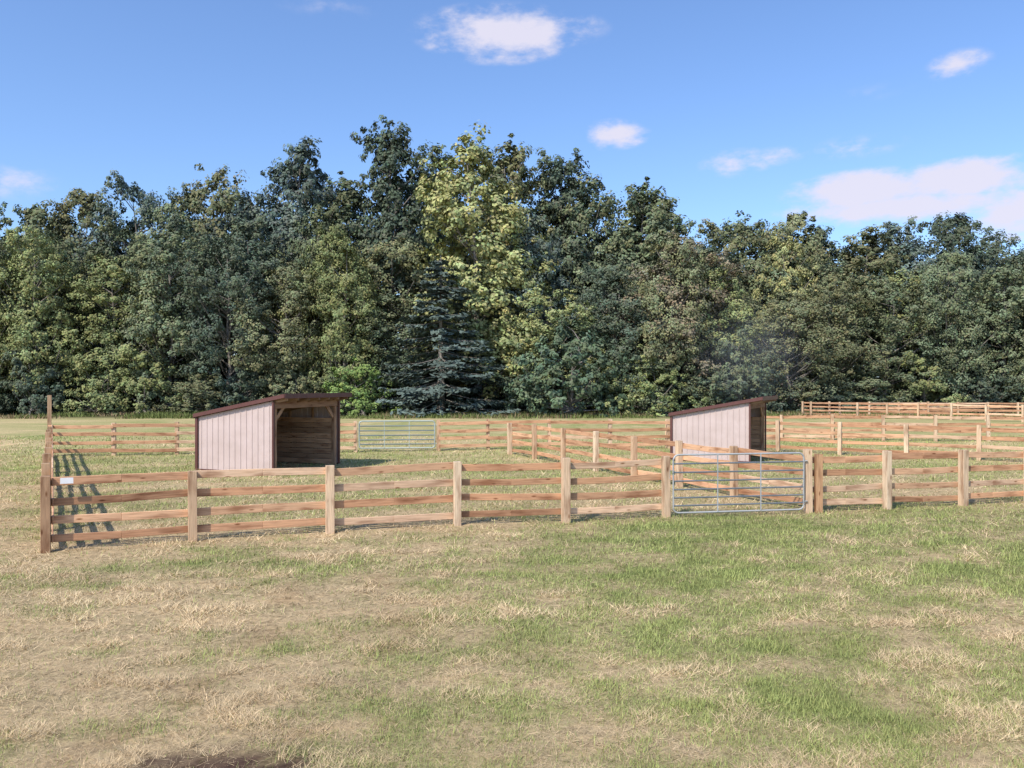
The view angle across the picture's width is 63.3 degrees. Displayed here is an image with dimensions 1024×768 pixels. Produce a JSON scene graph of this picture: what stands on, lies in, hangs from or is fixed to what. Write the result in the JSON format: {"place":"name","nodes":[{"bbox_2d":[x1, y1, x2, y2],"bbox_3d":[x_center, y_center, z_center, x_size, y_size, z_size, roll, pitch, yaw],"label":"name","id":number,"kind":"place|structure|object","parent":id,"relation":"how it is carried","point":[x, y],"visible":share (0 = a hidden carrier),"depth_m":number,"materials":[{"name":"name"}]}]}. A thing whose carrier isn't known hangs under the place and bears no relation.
{"place":"outdoors","nodes":[
{"label":"outdoors","id":0,"kind":"place"},
{"bbox_2d":[0,392,1023,767],"bbox_3d":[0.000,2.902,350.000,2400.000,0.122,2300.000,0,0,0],"label":"grass field ground","id":1,"kind":"structure","parent":0,"point":[34,428],"depth_m":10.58,"materials":[{"name":"green plant"}]},
{"bbox_2d":[0,255,30,403],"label":"broadleaf tree","id":2,"kind":"object","parent":1,"relation":"on","point":[2,334],"visible":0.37,"depth_m":79.76,"materials":[{"name":"green plant"}]},
{"bbox_2d":[0,242,51,410],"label":"broadleaf tree","id":3,"kind":"object","parent":1,"relation":"on","point":[3,308],"visible":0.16,"depth_m":81.12,"materials":[{"name":"green plant"}]},
{"bbox_2d":[0,340,74,414],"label":"shrub","id":4,"kind":"object","parent":1,"relation":"on","point":[41,401],"visible":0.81,"depth_m":77.46,"materials":[{"name":"green plant"}]},
{"bbox_2d":[0,201,85,299],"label":"broadleaf tree","id":5,"kind":"object","parent":1,"relation":"on","point":[34,208],"visible":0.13,"depth_m":94.36,"materials":[{"name":"green plant"}]},
{"bbox_2d":[0,224,91,413],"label":"broadleaf tree","id":6,"kind":"object","parent":1,"relation":"on","point":[16,316],"visible":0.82,"depth_m":79.67,"materials":[{"name":"green plant"}]},
{"bbox_2d":[41,395,53,497],"bbox_3d":[-13.822,1.748,24.785,0.224,2.608,19.420,0,0,-29],"label":"wooden fence","id":7,"kind":"object","parent":1,"relation":"on","point":[47,462],"visible":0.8,"depth_m":20.55,"materials":[{"name":"brown wood"}]},
{"bbox_2d":[0,228,110,410],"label":"broadleaf tree","id":8,"kind":"object","parent":1,"relation":"on","point":[59,245],"visible":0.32,"depth_m":84.81,"materials":[{"name":"green plant"}]},
{"bbox_2d":[21,186,124,405],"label":"broadleaf tree","id":9,"kind":"object","parent":1,"relation":"on","point":[86,207],"visible":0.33,"depth_m":93.50,"materials":[{"name":"green plant"}]},
{"bbox_2d":[49,325,138,411],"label":"shrub","id":10,"kind":"object","parent":1,"relation":"on","point":[95,346],"visible":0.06,"depth_m":86.46,"materials":[{"name":"green plant"}]},
{"bbox_2d":[1,254,191,412],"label":"broadleaf tree","id":11,"kind":"object","parent":1,"relation":"on","point":[87,288],"visible":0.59,"depth_m":80.77,"materials":[{"name":"green plant"}]},
{"bbox_2d":[55,357,142,414],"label":"shrub","id":12,"kind":"object","parent":1,"relation":"on","point":[96,406],"visible":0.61,"depth_m":77.86,"materials":[{"name":"green plant"}]},
{"bbox_2d":[54,215,177,368],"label":"broadleaf tree","id":13,"kind":"object","parent":1,"relation":"on","point":[113,229],"visible":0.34,"depth_m":86.65,"materials":[{"name":"green plant"}]},
{"bbox_2d":[66,170,192,403],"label":"broadleaf tree","id":14,"kind":"object","parent":1,"relation":"on","point":[134,226],"visible":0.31,"depth_m":93.81,"materials":[{"name":"green plant"}]},
{"bbox_2d":[84,336,188,414],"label":"shrub","id":15,"kind":"object","parent":1,"relation":"on","point":[141,384],"visible":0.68,"depth_m":77.15,"materials":[{"name":"green plant"}]},
{"bbox_2d":[101,225,230,412],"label":"broadleaf tree","id":16,"kind":"object","parent":1,"relation":"on","point":[174,331],"visible":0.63,"depth_m":79.89,"materials":[{"name":"green plant"}]},
{"bbox_2d":[121,186,231,361],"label":"broadleaf tree","id":17,"kind":"object","parent":1,"relation":"on","point":[163,219],"visible":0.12,"depth_m":92.81,"materials":[{"name":"green plant"}]},
{"bbox_2d":[117,212,243,393],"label":"broadleaf tree","id":18,"kind":"object","parent":1,"relation":"on","point":[173,225],"visible":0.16,"depth_m":87.49,"materials":[{"name":"green plant"}]},
{"bbox_2d":[143,372,241,412],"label":"shrub","id":19,"kind":"object","parent":1,"relation":"on","point":[199,386],"visible":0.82,"depth_m":76.07,"materials":[{"name":"green plant"}]},
{"bbox_2d":[153,163,274,314],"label":"broadleaf tree","id":20,"kind":"object","parent":1,"relation":"on","point":[200,196],"visible":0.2,"depth_m":93.35,"materials":[{"name":"green plant"}]},
{"bbox_2d":[165,236,282,408],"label":"broadleaf tree","id":21,"kind":"object","parent":1,"relation":"on","point":[223,257],"visible":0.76,"depth_m":78.87,"materials":[{"name":"green plant"}]},
{"bbox_2d":[182,186,279,353],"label":"broadleaf tree","id":22,"kind":"object","parent":1,"relation":"on","point":[222,224],"visible":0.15,"depth_m":92.05,"materials":[{"name":"green plant"}]},
{"bbox_2d":[202,375,270,409],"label":"shrub","id":23,"kind":"object","parent":1,"relation":"on","point":[242,398],"visible":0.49,"depth_m":77.45,"materials":[{"name":"green plant"}]},
{"bbox_2d":[193,213,315,394],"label":"broadleaf tree","id":24,"kind":"object","parent":1,"relation":"on","point":[259,251],"visible":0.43,"depth_m":84.23,"materials":[{"name":"green plant"}]},
{"bbox_2d":[193,392,351,469],"bbox_3d":[-8.157,1.601,28.648,3.684,2.598,3.904,0,0,22],"label":"run in shed","id":25,"kind":"object","parent":1,"relation":"on","point":[268,432],"visible":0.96,"depth_m":27.41,"materials":[{"name":"beige metal"}]},
{"bbox_2d":[225,135,338,306],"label":"tall ash tree","id":26,"kind":"object","parent":1,"relation":"on","point":[312,188],"visible":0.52,"depth_m":91.04,"materials":[{"name":"green plant"}]},
{"bbox_2d":[226,258,351,397],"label":"broadleaf tree","id":27,"kind":"object","parent":1,"relation":"on","point":[295,299],"visible":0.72,"depth_m":79.35,"materials":[{"name":"green plant"}]},
{"bbox_2d":[254,362,325,399],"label":"shrub","id":28,"kind":"object","parent":1,"relation":"on","point":[302,382],"visible":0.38,"depth_m":77.30,"materials":[{"name":"green plant"}]},
{"bbox_2d":[264,202,371,339],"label":"broadleaf tree","id":29,"kind":"object","parent":1,"relation":"on","point":[315,225],"visible":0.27,"depth_m":86.31,"materials":[{"name":"green plant"}]},
{"bbox_2d":[271,222,377,392],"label":"broadleaf tree","id":30,"kind":"object","parent":1,"relation":"on","point":[331,243],"visible":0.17,"depth_m":82.65,"materials":[{"name":"green plant"}]},
{"bbox_2d":[293,235,398,409],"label":"broadleaf tree","id":31,"kind":"object","parent":1,"relation":"on","point":[345,281],"visible":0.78,"depth_m":78.77,"materials":[{"name":"green plant"}]},
{"bbox_2d":[298,171,405,336],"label":"tall ash tree","id":32,"kind":"object","parent":1,"relation":"on","point":[348,198],"visible":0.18,"depth_m":94.08,"materials":[{"name":"green plant"}]},
{"bbox_2d":[48,419,669,455],"bbox_3d":[-5.686,2.298,35.569,26.057,1.508,0.568,0,0,-10],"label":"wooden fence","id":33,"kind":"object","parent":1,"relation":"on","point":[113,442],"visible":0.58,"depth_m":36.02,"materials":[{"name":"brown wood"}]},
{"bbox_2d":[358,420,436,448],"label":"metal farm gate","id":34,"kind":"structure","parent":33,"relation":"attached to","point":[384,435],"depth_m":35.78,"materials":[{"name":"silver metal"}]},
{"bbox_2d":[320,357,401,415],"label":"shrub","id":35,"kind":"object","parent":1,"relation":"on","point":[366,396],"visible":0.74,"depth_m":75.36,"materials":[{"name":"green plant"}]},
{"bbox_2d":[325,237,453,388],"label":"broadleaf tree","id":36,"kind":"object","parent":1,"relation":"on","point":[377,252],"visible":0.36,"depth_m":85.25,"materials":[{"name":"green plant"}]},
{"bbox_2d":[339,115,441,309],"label":"tall ash tree","id":37,"kind":"object","parent":1,"relation":"on","point":[392,155],"visible":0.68,"depth_m":91.62,"materials":[{"name":"green plant"}]},
{"bbox_2d":[306,292,480,411],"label":"broadleaf tree","id":38,"kind":"object","parent":1,"relation":"on","point":[383,326],"visible":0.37,"depth_m":80.53,"materials":[{"name":"green plant"}]},
{"bbox_2d":[370,346,458,412],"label":"shrub","id":39,"kind":"object","parent":1,"relation":"on","point":[396,383],"visible":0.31,"depth_m":79.18,"materials":[{"name":"green plant"}]},
{"bbox_2d":[381,142,470,301],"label":"tall ash tree","id":40,"kind":"object","parent":1,"relation":"on","point":[435,149],"visible":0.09,"depth_m":95.27,"materials":[{"name":"green plant"}]},
{"bbox_2d":[363,259,520,417],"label":"spruce tree","id":41,"kind":"object","parent":1,"relation":"on","point":[442,381],"visible":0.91,"depth_m":76.31,"materials":[{"name":"green plant"}]},
{"bbox_2d":[407,359,503,410],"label":"shrub","id":42,"kind":"object","parent":1,"relation":"on","point":[466,395],"visible":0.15,"depth_m":81.26,"materials":[{"name":"green plant"}]},
{"bbox_2d":[415,212,528,330],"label":"broadleaf tree","id":43,"kind":"object","parent":1,"relation":"on","point":[474,311],"visible":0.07,"depth_m":85.95,"materials":[{"name":"green plant"}]},
{"bbox_2d":[408,120,558,411],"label":"tall ash tree","id":44,"kind":"object","parent":1,"relation":"on","point":[470,157],"visible":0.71,"depth_m":81.15,"materials":[{"name":"green plant"}]},
{"bbox_2d":[456,369,553,412],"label":"shrub","id":45,"kind":"object","parent":1,"relation":"on","point":[501,385],"visible":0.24,"depth_m":80.11,"materials":[{"name":"green plant"}]},
{"bbox_2d":[460,218,558,410],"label":"tall ash tree","id":46,"kind":"object","parent":1,"relation":"on","point":[519,272],"visible":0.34,"depth_m":81.86,"materials":[{"name":"green plant"}]},
{"bbox_2d":[0,408,1020,418],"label":"weeds","id":47,"kind":"object","parent":1,"relation":"on","point":[180,414],"visible":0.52,"depth_m":71.59,"materials":[{"name":"green plant"}]},
{"bbox_2d":[464,133,568,311],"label":"tall ash tree","id":48,"kind":"object","parent":1,"relation":"on","point":[514,161],"visible":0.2,"depth_m":93.10,"materials":[{"name":"green plant"}]},
{"bbox_2d":[40,449,1023,553],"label":"wooden fence","id":49,"kind":"object","parent":1,"relation":"on","point":[457,482],"visible":0.93,"depth_m":16.86,"materials":[{"name":"brown wood"}]},
{"bbox_2d":[670,452,807,513],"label":"metal farm gate","id":50,"kind":"structure","parent":49,"relation":"attached to","point":[760,487],"depth_m":18.28,"materials":[{"name":"silver metal"}]},
{"bbox_2d":[481,212,592,357],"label":"broadleaf tree","id":51,"kind":"object","parent":1,"relation":"on","point":[548,246],"visible":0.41,"depth_m":83.54,"materials":[{"name":"green plant"}]},
{"bbox_2d":[484,280,622,410],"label":"broadleaf tree","id":52,"kind":"object","parent":1,"relation":"on","point":[536,300],"visible":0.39,"depth_m":79.33,"materials":[{"name":"green plant"}]},
{"bbox_2d":[525,147,613,367],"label":"tall ash tree","id":53,"kind":"object","parent":1,"relation":"on","point":[558,173],"visible":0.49,"depth_m":93.23,"materials":[{"name":"green plant"}]},
{"bbox_2d":[502,310,639,416],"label":"shrub","id":54,"kind":"object","parent":1,"relation":"on","point":[562,403],"visible":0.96,"depth_m":73.60,"materials":[{"name":"green plant"}]},
{"bbox_2d":[526,171,643,311],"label":"broadleaf tree","id":55,"kind":"object","parent":1,"relation":"on","point":[605,207],"visible":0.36,"depth_m":92.86,"materials":[{"name":"green plant"}]},
{"bbox_2d":[558,268,666,411],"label":"broadleaf tree","id":56,"kind":"object","parent":1,"relation":"on","point":[602,287],"visible":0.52,"depth_m":78.89,"materials":[{"name":"green plant"}]},
{"bbox_2d":[569,253,662,403],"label":"broadleaf tree","id":57,"kind":"object","parent":1,"relation":"on","point":[599,274],"visible":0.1,"depth_m":87.42,"materials":[{"name":"green plant"}]},
{"bbox_2d":[572,340,662,414],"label":"shrub","id":58,"kind":"object","parent":1,"relation":"on","point":[623,402],"visible":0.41,"depth_m":76.27,"materials":[{"name":"green plant"}]},
{"bbox_2d":[507,423,737,497],"bbox_3d":[2.799,2.294,27.664,0.219,1.515,14.354,0,0,-24],"label":"wooden fence","id":59,"kind":"object","parent":1,"relation":"on","point":[679,445],"visible":0.81,"depth_m":25.89,"materials":[{"name":"brown wood"}]},
{"bbox_2d":[738,447,802,503],"bbox_3d":[6.236,2.206,20.124,0.044,1.176,2.368,0,0,-24],"label":"wooden fence","id":60,"kind":"object","parent":59,"relation":"attached to","point":[790,457],"visible":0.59,"depth_m":20.02,"materials":[{"name":"brown wood"}]},
{"bbox_2d":[579,176,682,310],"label":"tall ash tree","id":61,"kind":"object","parent":1,"relation":"on","point":[639,207],"visible":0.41,"depth_m":91.05,"materials":[{"name":"green plant"}]},
{"bbox_2d":[612,355,710,416],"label":"shrub","id":62,"kind":"object","parent":1,"relation":"on","point":[647,385],"visible":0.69,"depth_m":75.32,"materials":[{"name":"green plant"}]},
{"bbox_2d":[617,356,716,416],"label":"shrub","id":63,"kind":"object","parent":1,"relation":"on","point":[684,392],"visible":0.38,"depth_m":76.37,"materials":[{"name":"green plant"}]},
{"bbox_2d":[619,231,723,411],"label":"broadleaf tree","id":64,"kind":"object","parent":1,"relation":"on","point":[688,279],"visible":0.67,"depth_m":78.23,"materials":[{"name":"green plant"}]},
{"bbox_2d":[613,189,734,274],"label":"tall ash tree","id":65,"kind":"object","parent":1,"relation":"on","point":[683,232],"visible":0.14,"depth_m":93.01,"materials":[{"name":"green plant"}]},
{"bbox_2d":[606,229,751,399],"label":"broadleaf tree","id":66,"kind":"object","parent":1,"relation":"on","point":[670,301],"visible":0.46,"depth_m":79.75,"materials":[{"name":"green plant"}]},
{"bbox_2d":[623,233,747,365],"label":"broadleaf tree","id":67,"kind":"object","parent":1,"relation":"on","point":[711,250],"visible":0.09,"depth_m":88.02,"materials":[{"name":"green plant"}]},
{"bbox_2d":[671,360,772,410],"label":"shrub","id":68,"kind":"object","parent":1,"relation":"on","point":[726,393],"visible":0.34,"depth_m":77.14,"materials":[{"name":"green plant"}]},
{"bbox_2d":[669,396,777,461],"bbox_3d":[8.278,1.679,32.320,3.463,2.443,3.670,0,0,26],"label":"run in shed","id":69,"kind":"object","parent":1,"relation":"on","point":[740,424],"visible":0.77,"depth_m":30.86,"materials":[{"name":"beige metal"}]},
{"bbox_2d":[679,263,773,400],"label":"broadleaf tree","id":70,"kind":"object","parent":1,"relation":"on","point":[733,321],"visible":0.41,"depth_m":81.26,"materials":[{"name":"green plant"}]},
{"bbox_2d":[693,218,785,344],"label":"broadleaf tree","id":71,"kind":"object","parent":1,"relation":"on","point":[711,226],"visible":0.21,"depth_m":91.33,"materials":[{"name":"green plant"}]},
{"bbox_2d":[694,325,806,413],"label":"shrub","id":72,"kind":"object","parent":1,"relation":"on","point":[726,348],"visible":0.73,"depth_m":76.76,"materials":[{"name":"green plant"}]},
{"bbox_2d":[695,210,809,345],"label":"broadleaf tree","id":73,"kind":"object","parent":1,"relation":"on","point":[739,228],"visible":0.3,"depth_m":92.39,"materials":[{"name":"green plant"}]},
{"bbox_2d":[710,269,820,362],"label":"broadleaf tree","id":74,"kind":"object","parent":1,"relation":"on","point":[765,299],"visible":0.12,"depth_m":88.56,"materials":[{"name":"green plant"}]},
{"bbox_2d":[731,363,807,412],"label":"shrub","id":75,"kind":"object","parent":1,"relation":"on","point":[774,406],"visible":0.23,"depth_m":78.28,"materials":[{"name":"green plant"}]},
{"bbox_2d":[736,230,822,394],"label":"broadleaf tree","id":76,"kind":"object","parent":1,"relation":"on","point":[783,251],"visible":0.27,"depth_m":88.14,"materials":[{"name":"green plant"}]},
{"bbox_2d":[731,211,850,326],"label":"broadleaf tree","id":77,"kind":"object","parent":1,"relation":"on","point":[792,224],"visible":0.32,"depth_m":92.29,"materials":[{"name":"green plant"}]},
{"bbox_2d":[732,290,858,409],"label":"broadleaf tree","id":78,"kind":"object","parent":1,"relation":"on","point":[815,344],"visible":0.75,"depth_m":79.27,"materials":[{"name":"green plant"}]},
{"bbox_2d":[814,454,822,512],"bbox_3d":[6.905,2.290,18.720,0.160,1.421,0.150,0,0,0],"label":"gate post","id":79,"kind":"object","parent":1,"relation":"on","point":[818,483],"visible":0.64,"depth_m":18.64,"materials":[{"name":"brown wood"}]},
{"bbox_2d":[775,371,865,412],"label":"shrub","id":80,"kind":"object","parent":1,"relation":"on","point":[828,398],"visible":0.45,"depth_m":80.06,"materials":[{"name":"green plant"}]},
{"bbox_2d":[785,219,866,320],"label":"tall ash tree","id":81,"kind":"object","parent":1,"relation":"on","point":[835,255],"visible":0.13,"depth_m":95.07,"materials":[{"name":"green plant"}]},
{"bbox_2d":[790,256,873,363],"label":"broadleaf tree","id":82,"kind":"object","parent":1,"relation":"on","point":[837,269],"visible":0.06,"depth_m":91.97,"materials":[{"name":"green plant"}]},
{"bbox_2d":[781,272,891,409],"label":"broadleaf tree","id":83,"kind":"object","parent":1,"relation":"on","point":[837,319],"visible":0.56,"depth_m":82.90,"materials":[{"name":"green plant"}]},
{"bbox_2d":[779,328,902,409],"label":"shrub","id":84,"kind":"object","parent":1,"relation":"on","point":[869,363],"visible":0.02,"depth_m":86.34,"materials":[{"name":"green plant"}]},
{"bbox_2d":[665,419,1023,460],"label":"wooden fence","id":85,"kind":"object","parent":1,"relation":"on","point":[906,443],"visible":0.59,"depth_m":33.18,"materials":[{"name":"brown wood"}]},
{"bbox_2d":[820,374,916,409],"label":"shrub","id":86,"kind":"object","parent":1,"relation":"on","point":[866,398],"visible":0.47,"depth_m":81.31,"materials":[{"name":"green plant"}]},
{"bbox_2d":[822,224,926,397],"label":"tall ash tree","id":87,"kind":"object","parent":1,"relation":"on","point":[860,250],"visible":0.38,"depth_m":91.89,"materials":[{"name":"green plant"}]},
{"bbox_2d":[764,414,1023,441],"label":"wooden fence","id":88,"kind":"object","parent":1,"relation":"on","point":[988,424],"visible":0.67,"depth_m":42.52,"materials":[{"name":"brown wood"}]},
{"bbox_2d":[846,216,951,389],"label":"broadleaf tree","id":89,"kind":"object","parent":1,"relation":"on","point":[913,250],"visible":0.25,"depth_m":92.87,"materials":[{"name":"green plant"}]},
{"bbox_2d":[827,274,978,409],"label":"broadleaf tree","id":90,"kind":"object","parent":1,"relation":"on","point":[878,294],"visible":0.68,"depth_m":83.57,"materials":[{"name":"green plant"}]},
{"bbox_2d":[844,264,966,375],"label":"broadleaf tree","id":91,"kind":"object","parent":1,"relation":"on","point":[897,275],"visible":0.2,"depth_m":88.80,"materials":[{"name":"green plant"}]},
{"bbox_2d":[801,401,1023,421],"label":"wooden fence","id":92,"kind":"object","parent":1,"relation":"on","point":[918,412],"visible":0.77,"depth_m":68.45,"materials":[{"name":"brown wood"}]},
{"bbox_2d":[810,402,1023,415],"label":"wooden fence","id":93,"kind":"object","parent":1,"relation":"on","point":[927,406],"visible":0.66,"depth_m":73.41,"materials":[{"name":"brown wood"}]},
{"bbox_2d":[875,342,970,412],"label":"shrub","id":94,"kind":"object","parent":1,"relation":"on","point":[923,386],"visible":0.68,"depth_m":82.14,"materials":[{"name":"green plant"}]},
{"bbox_2d":[869,333,998,409],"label":"shrub","id":95,"kind":"object","parent":1,"relation":"on","point":[901,367],"visible":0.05,"depth_m":86.93,"materials":[{"name":"green plant"}]},
{"bbox_2d":[894,251,1023,406],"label":"broadleaf tree","id":96,"kind":"object","parent":1,"relation":"on","point":[966,334],"visible":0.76,"depth_m":82.61,"materials":[{"name":"green plant"}]},
{"bbox_2d":[897,210,1022,342],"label":"broadleaf tree","id":97,"kind":"object","parent":1,"relation":"on","point":[959,225],"visible":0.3,"depth_m":91.92,"materials":[{"name":"green plant"}]},
{"bbox_2d":[922,242,1023,408],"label":"broadleaf tree","id":98,"kind":"object","parent":1,"relation":"on","point":[985,266],"visible":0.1,"depth_m":92.32,"materials":[{"name":"green plant"}]},
{"bbox_2d":[939,363,1023,412],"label":"shrub","id":99,"kind":"object","parent":1,"relation":"on","point":[983,391],"visible":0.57,"depth_m":81.41,"materials":[{"name":"green plant"}]},
{"bbox_2d":[940,265,1023,409],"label":"broadleaf tree","id":100,"kind":"object","parent":1,"relation":"on","point":[1015,293],"visible":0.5,"depth_m":84.29,"materials":[{"name":"green plant"}]},
{"bbox_2d":[959,228,1023,372],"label":"broadleaf tree","id":101,"kind":"object","parent":1,"relation":"on","point":[998,242],"visible":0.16,"depth_m":94.71,"materials":[{"name":"green plant"}]},
{"bbox_2d":[994,338,1023,409],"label":"shrub","id":102,"kind":"object","parent":1,"relation":"on","point":[1021,363],"visible":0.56,"depth_m":83.07,"materials":[{"name":"green plant"}]},
{"bbox_2d":[0,0,1023,385],"label":"sky","id":103,"kind":"structure","parent":0,"point":[852,115],"materials":[{"name":"blue"}]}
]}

